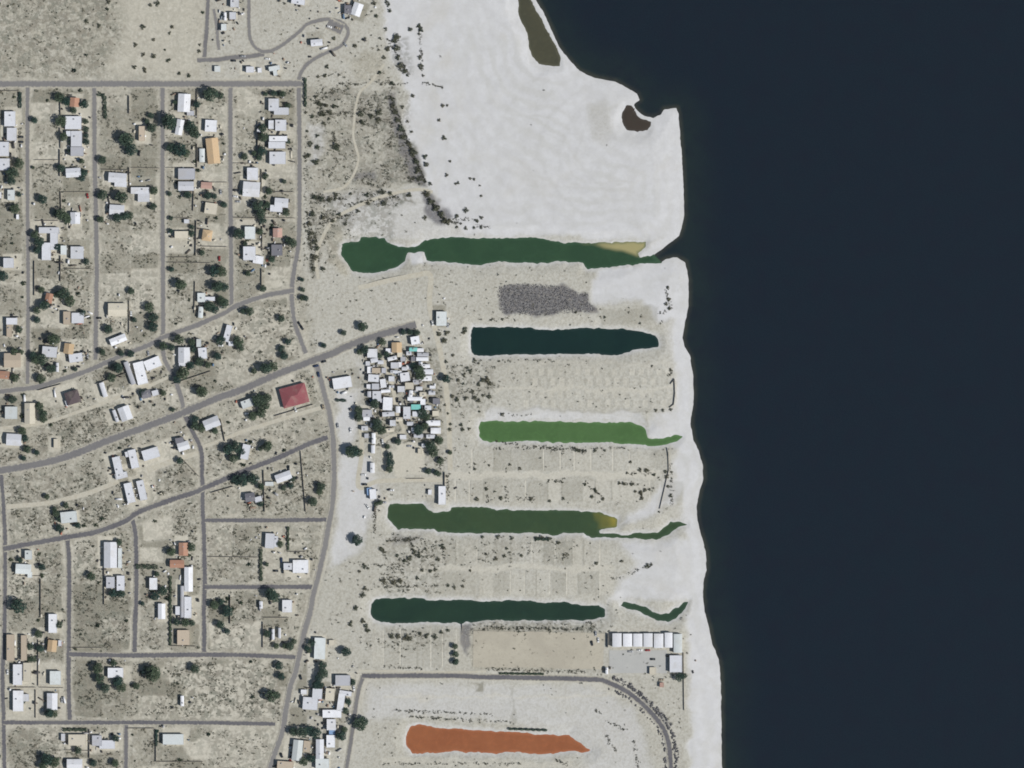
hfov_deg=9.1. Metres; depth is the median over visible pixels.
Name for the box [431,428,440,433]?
mobile home
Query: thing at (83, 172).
tree
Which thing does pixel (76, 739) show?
house
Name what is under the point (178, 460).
tree
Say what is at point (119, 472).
house
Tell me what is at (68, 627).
road
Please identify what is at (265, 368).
tree
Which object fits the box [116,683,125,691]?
tree
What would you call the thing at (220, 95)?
tree
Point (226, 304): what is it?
tree
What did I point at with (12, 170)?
tree
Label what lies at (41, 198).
tree
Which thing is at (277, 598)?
tree
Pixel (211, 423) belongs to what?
house
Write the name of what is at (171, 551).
tree
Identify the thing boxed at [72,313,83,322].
house
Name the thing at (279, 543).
tree
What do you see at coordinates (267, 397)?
tree
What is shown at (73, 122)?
house
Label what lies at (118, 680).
tree
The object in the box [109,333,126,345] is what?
house
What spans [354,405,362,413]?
tree
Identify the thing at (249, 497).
house
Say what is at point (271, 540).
house
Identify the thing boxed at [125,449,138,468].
house
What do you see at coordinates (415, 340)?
house
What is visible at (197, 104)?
tree
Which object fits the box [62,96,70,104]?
tree
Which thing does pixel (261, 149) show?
tree
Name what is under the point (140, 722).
road
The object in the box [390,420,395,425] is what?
house
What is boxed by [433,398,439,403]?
house
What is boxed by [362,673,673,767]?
road
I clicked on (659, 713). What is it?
rock armour
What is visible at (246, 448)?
house
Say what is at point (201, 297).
house
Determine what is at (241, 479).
tree
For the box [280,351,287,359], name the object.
tree
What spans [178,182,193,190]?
house
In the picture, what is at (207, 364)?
tree
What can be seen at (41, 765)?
tree
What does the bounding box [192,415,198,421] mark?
tree
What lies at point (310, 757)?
tree
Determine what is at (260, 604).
mobile home
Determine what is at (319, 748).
house
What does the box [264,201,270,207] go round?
tree
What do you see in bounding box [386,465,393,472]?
tree
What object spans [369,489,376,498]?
house
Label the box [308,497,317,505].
tree
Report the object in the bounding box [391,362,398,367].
house
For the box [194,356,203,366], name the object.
tree
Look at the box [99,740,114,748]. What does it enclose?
house
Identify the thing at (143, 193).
house
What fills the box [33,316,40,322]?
tree
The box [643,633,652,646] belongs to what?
storage unit
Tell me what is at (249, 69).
house
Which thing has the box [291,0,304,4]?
house
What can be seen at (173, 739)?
house
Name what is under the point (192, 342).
tree
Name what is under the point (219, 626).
tree
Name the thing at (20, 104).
hedge
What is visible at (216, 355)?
tree
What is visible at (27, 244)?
road
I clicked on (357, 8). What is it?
house
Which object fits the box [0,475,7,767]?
road
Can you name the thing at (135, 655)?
road
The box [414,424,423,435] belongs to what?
tree
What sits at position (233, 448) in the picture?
tree
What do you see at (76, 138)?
house
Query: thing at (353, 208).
dirt track
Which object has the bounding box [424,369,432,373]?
mobile home
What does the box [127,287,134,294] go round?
tree
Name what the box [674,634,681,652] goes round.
storage unit
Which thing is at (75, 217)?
house
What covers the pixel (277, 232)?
house
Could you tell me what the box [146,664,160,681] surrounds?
tree
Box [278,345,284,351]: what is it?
tree
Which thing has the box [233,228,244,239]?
tree
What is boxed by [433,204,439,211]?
shrub
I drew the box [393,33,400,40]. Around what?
shrub
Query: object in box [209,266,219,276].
tree
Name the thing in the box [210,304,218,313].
tree
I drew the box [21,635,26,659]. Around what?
house
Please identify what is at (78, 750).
tree
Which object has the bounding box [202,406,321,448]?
dirt track
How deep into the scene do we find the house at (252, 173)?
5996.22 m
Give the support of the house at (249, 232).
on the ground at (558, 170)
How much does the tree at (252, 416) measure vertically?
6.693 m
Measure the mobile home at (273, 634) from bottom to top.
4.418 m
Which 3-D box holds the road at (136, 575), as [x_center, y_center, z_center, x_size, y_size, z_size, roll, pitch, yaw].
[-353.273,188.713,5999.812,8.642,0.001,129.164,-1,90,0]
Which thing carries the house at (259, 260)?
on the ground at (558, 170)
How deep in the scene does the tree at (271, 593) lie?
5992.39 m
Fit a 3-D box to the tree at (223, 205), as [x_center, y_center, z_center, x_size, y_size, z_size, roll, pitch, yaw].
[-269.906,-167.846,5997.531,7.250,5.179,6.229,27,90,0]
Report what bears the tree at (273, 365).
on the ground at (558, 170)
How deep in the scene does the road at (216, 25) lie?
5999.91 m
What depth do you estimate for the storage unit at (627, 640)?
5995.89 m
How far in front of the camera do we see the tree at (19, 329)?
5996.38 m
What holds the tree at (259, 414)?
on the ground at (558, 170)
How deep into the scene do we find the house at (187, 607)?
5996.32 m
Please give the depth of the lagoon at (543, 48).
6001.56 m
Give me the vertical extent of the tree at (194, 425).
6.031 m
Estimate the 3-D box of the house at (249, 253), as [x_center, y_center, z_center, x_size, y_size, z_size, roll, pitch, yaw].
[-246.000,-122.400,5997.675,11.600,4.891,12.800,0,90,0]
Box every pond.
[341,237,661,272]
[371,597,604,623]
[387,503,686,539]
[406,724,589,753]
[471,327,658,355]
[479,420,682,445]
[621,602,687,621]
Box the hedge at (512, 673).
[499,672,543,674]
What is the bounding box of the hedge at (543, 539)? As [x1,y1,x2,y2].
[536,537,548,540]
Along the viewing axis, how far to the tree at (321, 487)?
5995.11 m
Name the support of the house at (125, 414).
on the ground at (558, 170)
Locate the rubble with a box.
[497,284,596,314]
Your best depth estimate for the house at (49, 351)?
5996.24 m
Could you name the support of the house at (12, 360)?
on the ground at (558, 170)
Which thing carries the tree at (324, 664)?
on the ground at (558, 170)
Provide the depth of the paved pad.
5999.90 m
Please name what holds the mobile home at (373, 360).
on the ground at (558, 170)
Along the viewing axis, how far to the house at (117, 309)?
5995.60 m
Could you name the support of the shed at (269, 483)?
on the ground at (558, 170)
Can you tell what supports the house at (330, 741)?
on the ground at (558, 170)
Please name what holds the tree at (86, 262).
on the ground at (558, 170)
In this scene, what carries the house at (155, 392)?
on the ground at (558, 170)
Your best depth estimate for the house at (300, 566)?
5996.26 m
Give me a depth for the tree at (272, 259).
5996.35 m
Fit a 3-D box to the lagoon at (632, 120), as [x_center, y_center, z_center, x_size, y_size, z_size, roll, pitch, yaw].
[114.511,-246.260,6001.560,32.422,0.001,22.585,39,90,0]
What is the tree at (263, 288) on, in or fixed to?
on the ground at (558, 170)
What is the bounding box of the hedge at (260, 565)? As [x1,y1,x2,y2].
[258,549,262,579]
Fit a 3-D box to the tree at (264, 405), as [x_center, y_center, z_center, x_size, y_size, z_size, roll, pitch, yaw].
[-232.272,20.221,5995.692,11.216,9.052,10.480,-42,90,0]
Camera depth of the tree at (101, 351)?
5995.61 m
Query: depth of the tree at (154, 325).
5994.78 m
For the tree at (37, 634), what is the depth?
5995.26 m
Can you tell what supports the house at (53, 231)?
on the ground at (558, 170)
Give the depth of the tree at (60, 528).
5995.61 m
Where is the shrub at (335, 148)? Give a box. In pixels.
[332,143,340,150]
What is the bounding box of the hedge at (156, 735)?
[154,730,157,745]
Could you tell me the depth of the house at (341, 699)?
5996.28 m
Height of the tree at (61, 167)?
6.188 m
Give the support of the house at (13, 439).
on the ground at (558, 170)
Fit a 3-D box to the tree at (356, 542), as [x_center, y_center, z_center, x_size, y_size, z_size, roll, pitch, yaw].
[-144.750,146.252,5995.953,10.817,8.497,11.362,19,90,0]
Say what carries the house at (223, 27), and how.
on the ground at (558, 170)
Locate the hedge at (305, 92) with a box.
[303,78,306,106]
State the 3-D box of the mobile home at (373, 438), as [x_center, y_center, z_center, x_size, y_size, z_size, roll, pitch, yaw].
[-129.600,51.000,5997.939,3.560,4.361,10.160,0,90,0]
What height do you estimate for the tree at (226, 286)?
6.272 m
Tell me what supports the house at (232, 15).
on the ground at (558, 170)
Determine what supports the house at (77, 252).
on the ground at (558, 170)
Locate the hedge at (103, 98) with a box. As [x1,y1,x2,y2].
[97,91,106,118]
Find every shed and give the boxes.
[54,439,57,447]
[175,606,179,614]
[187,111,193,115]
[214,66,219,71]
[265,482,273,485]
[329,640,334,644]
[329,730,334,734]
[367,367,371,372]
[420,399,425,404]
[432,411,438,415]
[650,667,655,673]
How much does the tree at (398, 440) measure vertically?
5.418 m
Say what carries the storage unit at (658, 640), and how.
on the ground at (558, 170)
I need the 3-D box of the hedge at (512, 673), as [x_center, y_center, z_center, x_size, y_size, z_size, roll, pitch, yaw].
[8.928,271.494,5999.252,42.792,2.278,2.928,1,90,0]
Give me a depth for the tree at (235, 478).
5995.36 m
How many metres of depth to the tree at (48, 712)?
5994.11 m
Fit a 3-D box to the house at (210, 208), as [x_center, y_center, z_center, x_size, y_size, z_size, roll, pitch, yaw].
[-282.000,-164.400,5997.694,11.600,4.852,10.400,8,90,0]
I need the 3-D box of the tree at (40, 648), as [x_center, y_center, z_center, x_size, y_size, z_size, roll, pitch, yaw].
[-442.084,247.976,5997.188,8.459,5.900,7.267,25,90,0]
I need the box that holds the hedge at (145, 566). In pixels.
[135,564,157,569]
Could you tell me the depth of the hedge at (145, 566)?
5998.72 m
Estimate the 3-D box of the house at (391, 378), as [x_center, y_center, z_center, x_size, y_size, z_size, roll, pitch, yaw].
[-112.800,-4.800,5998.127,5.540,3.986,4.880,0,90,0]
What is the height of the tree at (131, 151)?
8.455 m
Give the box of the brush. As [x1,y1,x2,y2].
[0,0,680,767]
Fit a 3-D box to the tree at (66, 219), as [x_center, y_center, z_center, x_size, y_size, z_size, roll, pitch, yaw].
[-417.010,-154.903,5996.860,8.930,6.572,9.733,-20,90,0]
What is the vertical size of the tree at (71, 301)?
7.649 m
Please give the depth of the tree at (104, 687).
5994.70 m
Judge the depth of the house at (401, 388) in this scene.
5996.23 m
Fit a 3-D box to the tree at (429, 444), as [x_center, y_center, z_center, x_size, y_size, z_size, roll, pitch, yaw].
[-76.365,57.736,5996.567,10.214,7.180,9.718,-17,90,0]
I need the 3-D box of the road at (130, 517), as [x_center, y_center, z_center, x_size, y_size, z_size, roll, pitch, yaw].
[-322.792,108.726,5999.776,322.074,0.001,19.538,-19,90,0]
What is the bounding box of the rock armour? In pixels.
[608,675,679,767]
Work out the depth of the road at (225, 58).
5999.91 m
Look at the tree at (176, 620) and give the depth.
5996.53 m
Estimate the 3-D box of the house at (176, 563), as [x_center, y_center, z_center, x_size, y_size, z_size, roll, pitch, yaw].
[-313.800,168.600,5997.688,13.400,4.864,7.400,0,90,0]
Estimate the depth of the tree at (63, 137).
5995.10 m
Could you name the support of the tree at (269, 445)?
on the ground at (558, 170)
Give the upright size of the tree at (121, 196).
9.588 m
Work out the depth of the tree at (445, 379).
5994.62 m
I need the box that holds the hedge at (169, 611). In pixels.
[168,576,171,644]
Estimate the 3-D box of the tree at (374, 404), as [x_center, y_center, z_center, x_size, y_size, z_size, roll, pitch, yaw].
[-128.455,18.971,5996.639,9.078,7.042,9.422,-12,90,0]
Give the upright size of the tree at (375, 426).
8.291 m
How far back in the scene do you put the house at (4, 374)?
5995.97 m
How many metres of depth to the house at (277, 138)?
5996.29 m
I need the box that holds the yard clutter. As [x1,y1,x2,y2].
[0,0,695,767]
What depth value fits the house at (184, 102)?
5995.61 m
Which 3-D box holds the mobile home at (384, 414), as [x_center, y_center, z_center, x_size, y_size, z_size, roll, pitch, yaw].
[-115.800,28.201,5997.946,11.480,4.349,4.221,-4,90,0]
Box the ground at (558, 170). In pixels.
[0,0,721,767]
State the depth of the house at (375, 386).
5996.23 m
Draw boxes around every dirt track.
[0,376,167,429]
[6,480,118,508]
[147,451,198,472]
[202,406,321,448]
[314,188,432,278]
[323,64,384,192]
[356,419,447,489]
[358,270,452,469]
[358,669,485,672]
[381,358,405,473]
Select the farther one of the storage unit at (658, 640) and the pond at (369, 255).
the pond at (369, 255)
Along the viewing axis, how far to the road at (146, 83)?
5999.86 m
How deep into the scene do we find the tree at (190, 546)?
5995.47 m
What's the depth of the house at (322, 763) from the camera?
5996.26 m
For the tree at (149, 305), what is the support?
on the ground at (558, 170)
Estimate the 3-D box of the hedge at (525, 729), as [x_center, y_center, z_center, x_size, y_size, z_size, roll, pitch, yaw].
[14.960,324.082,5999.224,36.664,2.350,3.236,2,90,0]
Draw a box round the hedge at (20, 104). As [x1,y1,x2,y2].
[18,92,21,107]
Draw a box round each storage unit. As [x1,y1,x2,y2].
[612,633,621,646]
[623,634,631,646]
[633,634,641,646]
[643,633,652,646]
[654,634,662,647]
[665,633,672,647]
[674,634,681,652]
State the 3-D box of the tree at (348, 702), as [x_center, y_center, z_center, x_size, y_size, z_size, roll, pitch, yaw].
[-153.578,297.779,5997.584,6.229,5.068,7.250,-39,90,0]
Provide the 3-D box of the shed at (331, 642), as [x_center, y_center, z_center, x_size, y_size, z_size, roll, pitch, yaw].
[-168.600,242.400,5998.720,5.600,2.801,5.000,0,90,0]
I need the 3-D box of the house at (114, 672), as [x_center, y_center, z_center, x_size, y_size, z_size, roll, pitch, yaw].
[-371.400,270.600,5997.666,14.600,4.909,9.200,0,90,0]
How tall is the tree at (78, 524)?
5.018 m
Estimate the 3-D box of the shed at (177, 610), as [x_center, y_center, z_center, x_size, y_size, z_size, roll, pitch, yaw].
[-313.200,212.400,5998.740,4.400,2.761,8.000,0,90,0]
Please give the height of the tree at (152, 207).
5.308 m
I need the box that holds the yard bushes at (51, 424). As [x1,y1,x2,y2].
[0,3,304,760]
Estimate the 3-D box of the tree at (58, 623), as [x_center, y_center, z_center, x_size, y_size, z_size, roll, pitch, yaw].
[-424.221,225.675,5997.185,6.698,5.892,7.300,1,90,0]
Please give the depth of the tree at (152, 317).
5995.17 m
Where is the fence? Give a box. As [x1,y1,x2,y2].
[34,261,34,295]
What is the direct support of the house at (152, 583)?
on the ground at (558, 170)
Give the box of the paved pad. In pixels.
[325,17,344,35]
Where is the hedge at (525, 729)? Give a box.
[508,728,546,731]
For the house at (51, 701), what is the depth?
5995.70 m
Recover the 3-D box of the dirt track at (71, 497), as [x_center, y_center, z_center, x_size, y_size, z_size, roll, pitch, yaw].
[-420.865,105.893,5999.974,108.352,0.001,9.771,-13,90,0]
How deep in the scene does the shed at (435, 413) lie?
5997.45 m
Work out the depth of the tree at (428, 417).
5995.46 m
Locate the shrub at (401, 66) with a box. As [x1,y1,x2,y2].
[396,63,405,70]
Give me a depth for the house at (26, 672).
5996.30 m
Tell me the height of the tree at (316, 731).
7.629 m
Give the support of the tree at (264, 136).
on the ground at (558, 170)
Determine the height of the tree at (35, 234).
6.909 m
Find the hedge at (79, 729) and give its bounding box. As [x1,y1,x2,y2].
[62,727,86,731]
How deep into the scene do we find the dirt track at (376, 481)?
5999.96 m
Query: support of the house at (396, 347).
on the ground at (558, 170)
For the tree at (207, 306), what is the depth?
5994.11 m
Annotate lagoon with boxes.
[518,0,560,65]
[622,105,650,131]
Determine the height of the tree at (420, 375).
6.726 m
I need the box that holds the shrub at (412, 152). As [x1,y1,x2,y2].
[409,148,417,156]
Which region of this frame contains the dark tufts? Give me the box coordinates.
[2,0,691,767]
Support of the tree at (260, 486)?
on the ground at (558, 170)
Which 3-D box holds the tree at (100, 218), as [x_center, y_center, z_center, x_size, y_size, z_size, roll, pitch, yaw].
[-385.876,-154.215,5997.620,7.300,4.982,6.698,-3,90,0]
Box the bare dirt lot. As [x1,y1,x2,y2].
[473,631,603,668]
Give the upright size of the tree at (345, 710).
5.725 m
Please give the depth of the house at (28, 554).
5996.26 m
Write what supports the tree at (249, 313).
on the ground at (558, 170)
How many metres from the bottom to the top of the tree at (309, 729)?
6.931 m
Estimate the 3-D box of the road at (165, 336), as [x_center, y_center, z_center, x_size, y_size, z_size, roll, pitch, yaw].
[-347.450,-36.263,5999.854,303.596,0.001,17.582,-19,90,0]
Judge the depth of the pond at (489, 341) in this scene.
6001.56 m
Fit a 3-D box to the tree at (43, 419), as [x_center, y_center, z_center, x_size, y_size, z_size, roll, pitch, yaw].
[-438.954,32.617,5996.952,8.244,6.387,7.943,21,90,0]
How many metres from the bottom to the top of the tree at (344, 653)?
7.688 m
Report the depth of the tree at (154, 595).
5995.80 m
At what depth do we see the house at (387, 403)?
5996.25 m
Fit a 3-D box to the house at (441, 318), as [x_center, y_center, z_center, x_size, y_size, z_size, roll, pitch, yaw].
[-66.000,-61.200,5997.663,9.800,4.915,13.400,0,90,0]
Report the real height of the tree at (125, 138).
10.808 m
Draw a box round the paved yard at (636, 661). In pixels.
[609,650,666,673]
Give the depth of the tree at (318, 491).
5996.25 m
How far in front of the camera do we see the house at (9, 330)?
5996.26 m
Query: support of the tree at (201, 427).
on the ground at (558, 170)
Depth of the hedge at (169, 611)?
5998.81 m
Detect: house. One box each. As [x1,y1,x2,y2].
[0,142,8,155]
[0,158,9,169]
[0,371,9,378]
[3,258,13,267]
[4,111,15,125]
[4,353,20,366]
[5,407,17,418]
[6,318,17,324]
[6,434,21,445]
[7,128,16,140]
[7,325,11,336]
[7,635,14,660]
[8,190,14,199]
[13,664,21,684]
[13,691,28,710]
[15,564,30,573]
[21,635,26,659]
[23,663,30,681]
[25,403,34,423]
[25,550,31,559]
[39,227,58,249]
[42,243,50,259]
[42,346,57,357]
[45,293,52,303]
[47,640,56,651]
[47,693,56,709]
[49,614,56,632]
[50,671,60,684]
[60,511,77,523]
[61,246,66,254]
[63,312,70,324]
[63,343,73,354]
[64,389,80,405]
[65,116,81,128]
[66,131,81,146]
[66,168,80,177]
[67,759,81,767]
[68,734,85,745]
[69,353,82,362]
[70,97,78,106]
[70,212,79,223]
[71,147,83,155]
[71,247,83,258]
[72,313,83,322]
[92,735,101,745]
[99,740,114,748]
[104,542,116,567]
[106,577,114,587]
[108,172,126,186]
[108,303,126,315]
[108,668,122,677]
[109,205,124,214]
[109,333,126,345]
[112,456,127,479]
[117,576,124,590]
[118,405,132,421]
[118,548,121,567]
[124,482,135,502]
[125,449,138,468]
[131,187,149,201]
[133,356,161,384]
[136,480,146,500]
[139,126,144,140]
[141,390,151,398]
[141,447,159,460]
[149,578,156,589]
[151,390,158,395]
[158,604,164,618]
[163,734,183,744]
[170,560,183,567]
[175,119,184,134]
[175,231,187,237]
[175,437,183,443]
[177,93,190,111]
[177,440,189,451]
[177,630,189,644]
[178,168,194,179]
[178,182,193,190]
[178,347,189,362]
[179,543,187,555]
[184,567,192,591]
[184,597,191,617]
[196,339,200,346]
[197,293,214,301]
[198,347,206,358]
[201,182,211,188]
[202,229,212,241]
[202,415,220,430]
[204,202,217,214]
[205,120,216,131]
[206,137,219,163]
[221,24,225,30]
[224,325,232,341]
[229,12,235,18]
[230,0,238,6]
[240,444,250,459]
[241,398,253,408]
[242,181,259,196]
[243,247,255,259]
[245,227,254,238]
[245,493,254,501]
[246,67,253,72]
[247,168,257,179]
[253,256,263,263]
[255,496,261,502]
[265,533,277,548]
[269,65,279,75]
[269,99,288,114]
[269,120,273,128]
[269,136,286,140]
[269,142,284,147]
[269,152,285,163]
[270,198,288,211]
[271,245,282,255]
[273,228,281,236]
[275,120,285,130]
[275,470,291,483]
[277,761,293,767]
[279,383,309,408]
[282,600,291,611]
[284,560,307,572]
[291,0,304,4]
[292,740,302,760]
[302,697,317,709]
[303,741,310,751]
[311,39,322,45]
[312,688,322,698]
[314,638,325,658]
[316,739,323,758]
[316,759,328,767]
[323,710,340,717]
[325,688,334,700]
[326,735,334,747]
[327,719,335,729]
[332,376,351,389]
[335,675,349,685]
[337,690,351,710]
[344,5,351,13]
[351,2,363,16]
[362,410,371,416]
[367,349,376,357]
[368,374,378,381]
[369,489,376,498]
[372,368,380,372]
[372,384,378,389]
[373,391,380,400]
[380,379,386,387]
[383,397,392,410]
[389,376,394,380]
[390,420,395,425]
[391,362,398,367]
[392,342,401,352]
[398,386,404,391]
[400,372,409,381]
[403,407,410,418]
[405,383,413,388]
[410,336,419,344]
[411,404,420,409]
[413,411,421,416]
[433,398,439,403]
[436,312,446,325]
[439,486,445,504]
[670,655,681,671]
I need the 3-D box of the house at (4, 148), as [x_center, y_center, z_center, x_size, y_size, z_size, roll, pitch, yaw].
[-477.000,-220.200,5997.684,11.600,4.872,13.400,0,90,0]
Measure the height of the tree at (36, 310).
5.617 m
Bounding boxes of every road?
[0,80,301,87]
[0,287,293,394]
[0,321,416,474]
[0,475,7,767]
[2,434,328,551]
[3,720,274,725]
[25,87,30,383]
[65,540,72,719]
[69,651,295,659]
[91,88,99,359]
[123,725,128,767]
[130,519,139,651]
[159,88,165,340]
[160,341,185,408]
[183,416,207,651]
[197,52,264,62]
[202,0,209,56]
[205,517,326,522]
[205,584,312,589]
[212,9,220,49]
[227,88,234,310]
[246,0,349,79]
[267,363,337,767]
[289,88,307,353]
[344,675,364,767]
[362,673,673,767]
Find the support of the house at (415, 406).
on the ground at (558, 170)
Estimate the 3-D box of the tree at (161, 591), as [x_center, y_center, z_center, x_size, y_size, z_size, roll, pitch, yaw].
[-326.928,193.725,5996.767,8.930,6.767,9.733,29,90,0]
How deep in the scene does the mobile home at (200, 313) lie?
5996.49 m
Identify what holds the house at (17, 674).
on the ground at (558, 170)
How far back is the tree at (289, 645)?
5995.40 m
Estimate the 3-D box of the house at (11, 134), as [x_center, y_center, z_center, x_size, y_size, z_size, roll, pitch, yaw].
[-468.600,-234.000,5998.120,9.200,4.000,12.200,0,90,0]
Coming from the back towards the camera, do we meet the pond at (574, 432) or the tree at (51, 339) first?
the pond at (574, 432)
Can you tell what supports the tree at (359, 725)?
on the ground at (558, 170)
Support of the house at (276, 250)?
on the ground at (558, 170)
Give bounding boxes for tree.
[0,270,8,281]
[6,167,18,178]
[7,178,15,185]
[8,395,16,403]
[9,203,18,213]
[10,347,17,354]
[10,373,19,381]
[10,597,26,612]
[14,158,23,168]
[16,325,22,332]
[18,427,25,434]
[21,434,28,441]
[23,446,30,452]
[27,643,33,649]
[29,351,36,359]
[29,656,36,662]
[30,230,39,238]
[31,355,38,363]
[33,247,40,253]
[33,307,40,313]
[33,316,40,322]
[34,236,43,246]
[34,629,42,637]
[35,401,42,409]
[36,373,45,383]
[36,644,43,651]
[37,354,47,364]
[38,195,46,203]
[38,286,44,292]
[38,409,47,416]
[38,564,45,570]
[39,300,49,310]
[39,416,47,422]
[39,761,47,767]
[41,753,52,764]
[44,708,53,717]
[46,364,55,372]
[47,333,59,345]
[49,756,59,767]
[51,710,57,717]
[52,510,59,516]
[53,291,59,297]
[54,92,64,101]
[54,243,60,250]
[55,116,65,126]
[56,208,66,219]
[56,524,63,532]
[56,621,62,627]
[57,164,65,171]
[57,287,70,298]
[60,132,67,140]
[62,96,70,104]
[62,213,71,223]
[64,295,75,306]
[70,107,76,113]
[74,522,81,528]
[74,746,81,753]
[77,175,85,181]
[79,100,88,108]
[79,309,85,315]
[80,169,87,175]
[82,138,89,144]
[83,258,88,264]
[87,572,94,580]
[90,760,96,766]
[92,662,103,673]
[95,674,104,683]
[96,216,103,222]
[97,190,106,200]
[98,156,106,163]
[99,348,104,354]
[100,683,109,692]
[104,325,112,333]
[107,373,114,381]
[108,589,117,596]
[110,659,116,666]
[111,759,118,766]
[112,213,122,222]
[112,734,118,741]
[113,363,122,372]
[113,675,123,686]
[115,191,127,202]
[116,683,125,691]
[117,590,125,597]
[118,132,133,145]
[120,212,128,220]
[124,144,136,155]
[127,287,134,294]
[127,350,134,356]
[132,682,139,689]
[141,666,149,675]
[144,302,154,312]
[146,123,155,132]
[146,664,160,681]
[148,313,158,321]
[148,322,157,331]
[149,203,156,209]
[150,186,157,194]
[150,592,159,600]
[158,586,167,595]
[159,341,167,350]
[161,113,176,129]
[166,143,176,152]
[167,547,175,555]
[168,344,174,350]
[173,143,185,155]
[173,334,184,343]
[173,376,180,383]
[173,618,179,625]
[175,279,186,289]
[176,366,188,379]
[176,457,182,463]
[180,618,189,626]
[182,149,190,156]
[184,120,195,131]
[184,191,191,198]
[186,362,194,369]
[187,542,195,551]
[188,339,194,345]
[189,126,198,137]
[190,345,195,352]
[190,421,198,429]
[190,663,198,672]
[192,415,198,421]
[193,101,200,107]
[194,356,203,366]
[196,386,207,396]
[198,424,204,431]
[203,87,217,101]
[203,300,214,311]
[204,191,210,198]
[205,361,210,367]
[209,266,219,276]
[209,600,218,609]
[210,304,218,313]
[211,427,218,433]
[212,280,223,291]
[213,352,220,359]
[216,336,225,345]
[216,621,224,628]
[217,92,223,98]
[217,266,226,276]
[217,295,224,304]
[218,298,228,308]
[220,201,226,207]
[221,283,228,291]
[222,605,232,616]
[223,444,231,454]
[229,454,237,462]
[230,440,240,452]
[231,475,239,484]
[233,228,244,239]
[233,335,243,346]
[236,345,243,350]
[237,474,248,486]
[241,153,247,160]
[245,307,254,315]
[247,473,259,484]
[248,411,257,420]
[251,393,264,406]
[252,199,264,211]
[256,154,262,160]
[256,210,265,218]
[257,146,266,155]
[257,408,265,417]
[257,482,263,489]
[258,133,268,141]
[258,400,269,410]
[259,123,266,132]
[259,217,266,224]
[259,363,271,373]
[260,285,266,291]
[262,393,271,401]
[262,440,272,450]
[263,630,270,636]
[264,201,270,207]
[264,587,276,600]
[265,187,272,194]
[265,690,277,702]
[269,256,274,262]
[269,362,277,370]
[272,593,279,602]
[275,661,283,669]
[276,540,283,547]
[277,672,284,680]
[278,315,284,321]
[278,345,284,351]
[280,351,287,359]
[283,209,289,216]
[286,642,293,650]
[287,238,296,247]
[287,482,293,488]
[289,727,298,736]
[296,727,306,737]
[299,757,307,765]
[304,726,312,734]
[307,755,314,761]
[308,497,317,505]
[308,639,315,646]
[310,728,321,738]
[312,681,319,689]
[314,675,321,682]
[316,489,321,495]
[317,482,325,489]
[317,668,327,678]
[319,661,326,669]
[336,731,345,740]
[341,647,351,655]
[341,726,347,732]
[342,707,348,713]
[345,445,359,457]
[345,446,355,457]
[345,698,351,704]
[350,679,355,685]
[352,534,362,545]
[352,717,367,730]
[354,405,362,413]
[354,413,362,421]
[356,449,362,456]
[358,322,367,331]
[361,345,367,353]
[370,399,378,408]
[372,418,382,429]
[376,425,386,434]
[378,337,386,345]
[386,452,392,459]
[386,458,394,465]
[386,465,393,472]
[394,438,400,445]
[413,365,423,373]
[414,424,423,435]
[415,370,425,379]
[418,409,426,418]
[421,422,428,428]
[423,413,429,420]
[425,440,435,450]
[429,446,437,457]
[434,435,443,444]
[437,457,443,464]
[441,374,450,382]
[452,658,458,664]
[675,672,683,681]
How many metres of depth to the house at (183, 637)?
5996.27 m
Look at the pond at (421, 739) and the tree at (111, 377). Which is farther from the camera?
the pond at (421, 739)
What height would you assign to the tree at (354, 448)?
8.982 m
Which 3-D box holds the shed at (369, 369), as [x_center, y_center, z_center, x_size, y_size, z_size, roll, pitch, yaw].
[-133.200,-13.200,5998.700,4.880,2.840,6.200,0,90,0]
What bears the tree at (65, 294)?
on the ground at (558, 170)
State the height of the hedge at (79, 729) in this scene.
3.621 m
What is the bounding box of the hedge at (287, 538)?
[286,527,289,550]
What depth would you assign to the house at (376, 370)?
5996.31 m
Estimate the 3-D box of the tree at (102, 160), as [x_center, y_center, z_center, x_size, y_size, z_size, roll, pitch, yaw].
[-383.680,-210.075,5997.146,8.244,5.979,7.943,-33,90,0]
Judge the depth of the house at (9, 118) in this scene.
5996.26 m
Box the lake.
[536,0,1023,767]
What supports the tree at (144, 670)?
on the ground at (558, 170)
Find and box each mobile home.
[99,382,107,396]
[112,410,118,421]
[124,361,135,384]
[181,586,183,617]
[181,696,183,705]
[198,307,202,317]
[199,149,204,161]
[259,601,262,608]
[272,629,274,639]
[278,628,280,637]
[370,358,377,362]
[370,463,374,472]
[371,445,374,452]
[372,433,375,443]
[381,389,390,392]
[382,411,394,416]
[384,428,393,431]
[387,356,396,360]
[407,397,421,400]
[414,434,422,437]
[416,357,427,360]
[417,353,428,355]
[421,364,429,367]
[422,376,431,380]
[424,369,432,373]
[425,405,430,409]
[426,420,439,425]
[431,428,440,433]
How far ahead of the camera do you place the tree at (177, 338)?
5994.35 m
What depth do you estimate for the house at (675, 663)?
5996.22 m
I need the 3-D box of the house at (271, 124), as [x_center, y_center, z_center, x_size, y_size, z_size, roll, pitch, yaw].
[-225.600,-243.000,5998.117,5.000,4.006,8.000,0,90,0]
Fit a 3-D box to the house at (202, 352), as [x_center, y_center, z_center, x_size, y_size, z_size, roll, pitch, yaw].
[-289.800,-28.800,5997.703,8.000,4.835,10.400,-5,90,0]
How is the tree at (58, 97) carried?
on the ground at (558, 170)
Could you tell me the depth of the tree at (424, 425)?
5994.72 m
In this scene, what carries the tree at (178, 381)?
on the ground at (558, 170)
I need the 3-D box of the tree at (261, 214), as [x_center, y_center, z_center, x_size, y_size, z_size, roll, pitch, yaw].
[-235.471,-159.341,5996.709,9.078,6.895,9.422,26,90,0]
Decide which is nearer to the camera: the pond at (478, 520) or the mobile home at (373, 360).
the mobile home at (373, 360)

